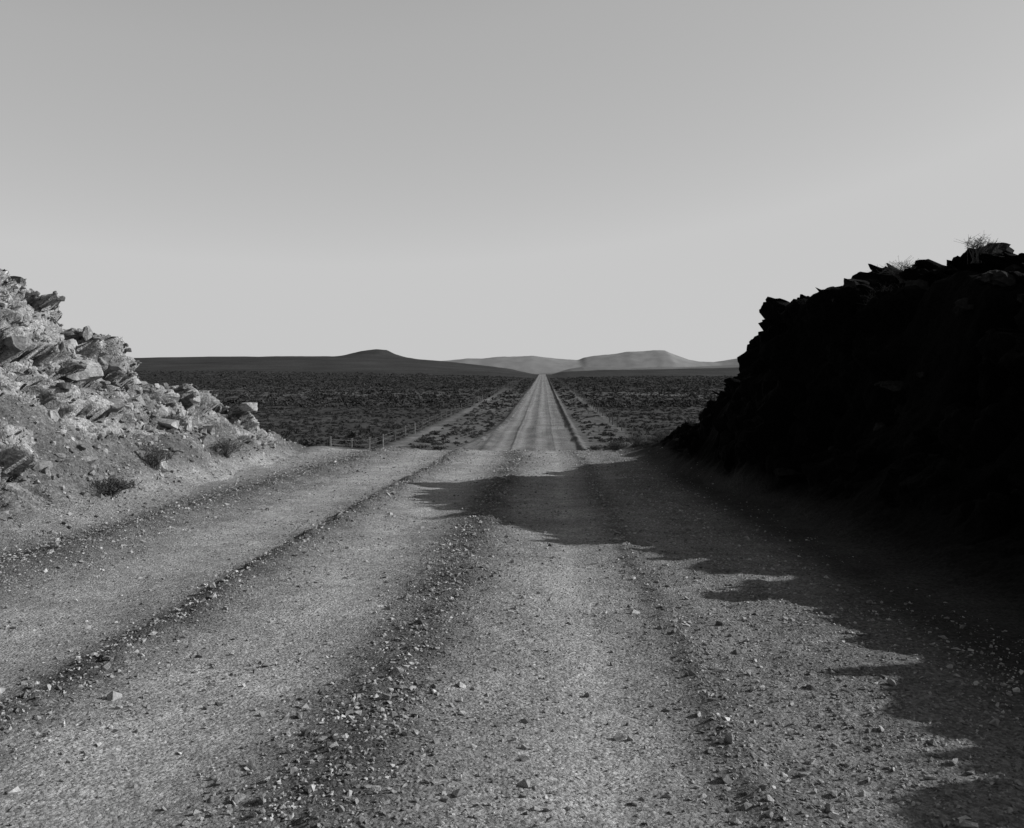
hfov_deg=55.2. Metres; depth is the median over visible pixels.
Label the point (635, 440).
desert shrub
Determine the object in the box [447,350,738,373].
distant mountains
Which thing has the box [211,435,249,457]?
desert shrub
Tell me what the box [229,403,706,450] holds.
scrub
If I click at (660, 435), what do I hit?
desert shrub
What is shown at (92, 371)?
boulders
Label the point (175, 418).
desert shrub
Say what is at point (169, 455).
desert shrub
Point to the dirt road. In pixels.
(534, 420)
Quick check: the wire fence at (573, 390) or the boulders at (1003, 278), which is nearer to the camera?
the boulders at (1003, 278)
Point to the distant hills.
(613, 368)
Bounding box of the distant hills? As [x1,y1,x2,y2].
[544,365,738,373]
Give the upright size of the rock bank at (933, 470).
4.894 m
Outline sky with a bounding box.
[0,0,1023,361]
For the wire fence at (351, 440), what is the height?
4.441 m
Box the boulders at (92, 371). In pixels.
[0,276,285,475]
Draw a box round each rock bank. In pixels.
[0,270,350,519]
[670,248,1023,602]
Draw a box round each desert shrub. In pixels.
[87,476,142,497]
[130,444,175,470]
[144,447,176,460]
[161,412,187,429]
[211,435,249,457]
[586,445,602,450]
[595,440,625,450]
[624,434,645,447]
[647,429,669,442]
[874,257,918,282]
[955,234,1003,263]
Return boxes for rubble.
[0,269,304,536]
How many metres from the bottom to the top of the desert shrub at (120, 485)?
0.332 m
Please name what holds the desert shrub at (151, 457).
on the rock bank at (22, 457)
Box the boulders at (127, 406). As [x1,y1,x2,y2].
[0,268,295,520]
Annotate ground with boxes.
[0,349,1023,670]
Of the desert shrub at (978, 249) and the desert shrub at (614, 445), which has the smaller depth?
the desert shrub at (978, 249)
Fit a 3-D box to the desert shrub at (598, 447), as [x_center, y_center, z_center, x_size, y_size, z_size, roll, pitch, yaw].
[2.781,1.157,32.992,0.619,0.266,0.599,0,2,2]
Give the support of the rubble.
on the rock bank at (22, 457)
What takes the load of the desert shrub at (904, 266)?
on the rock bank at (933, 470)
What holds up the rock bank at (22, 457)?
on the ground
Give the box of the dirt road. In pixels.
[0,374,1023,827]
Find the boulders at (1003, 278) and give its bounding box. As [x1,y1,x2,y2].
[698,242,1023,478]
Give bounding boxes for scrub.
[135,370,735,407]
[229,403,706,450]
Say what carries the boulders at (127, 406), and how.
on the rock bank at (22, 457)
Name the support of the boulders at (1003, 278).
on the rock bank at (933, 470)
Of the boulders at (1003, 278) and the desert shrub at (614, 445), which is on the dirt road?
the desert shrub at (614, 445)
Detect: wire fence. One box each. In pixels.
[329,380,516,448]
[561,381,651,440]
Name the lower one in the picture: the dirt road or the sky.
the dirt road

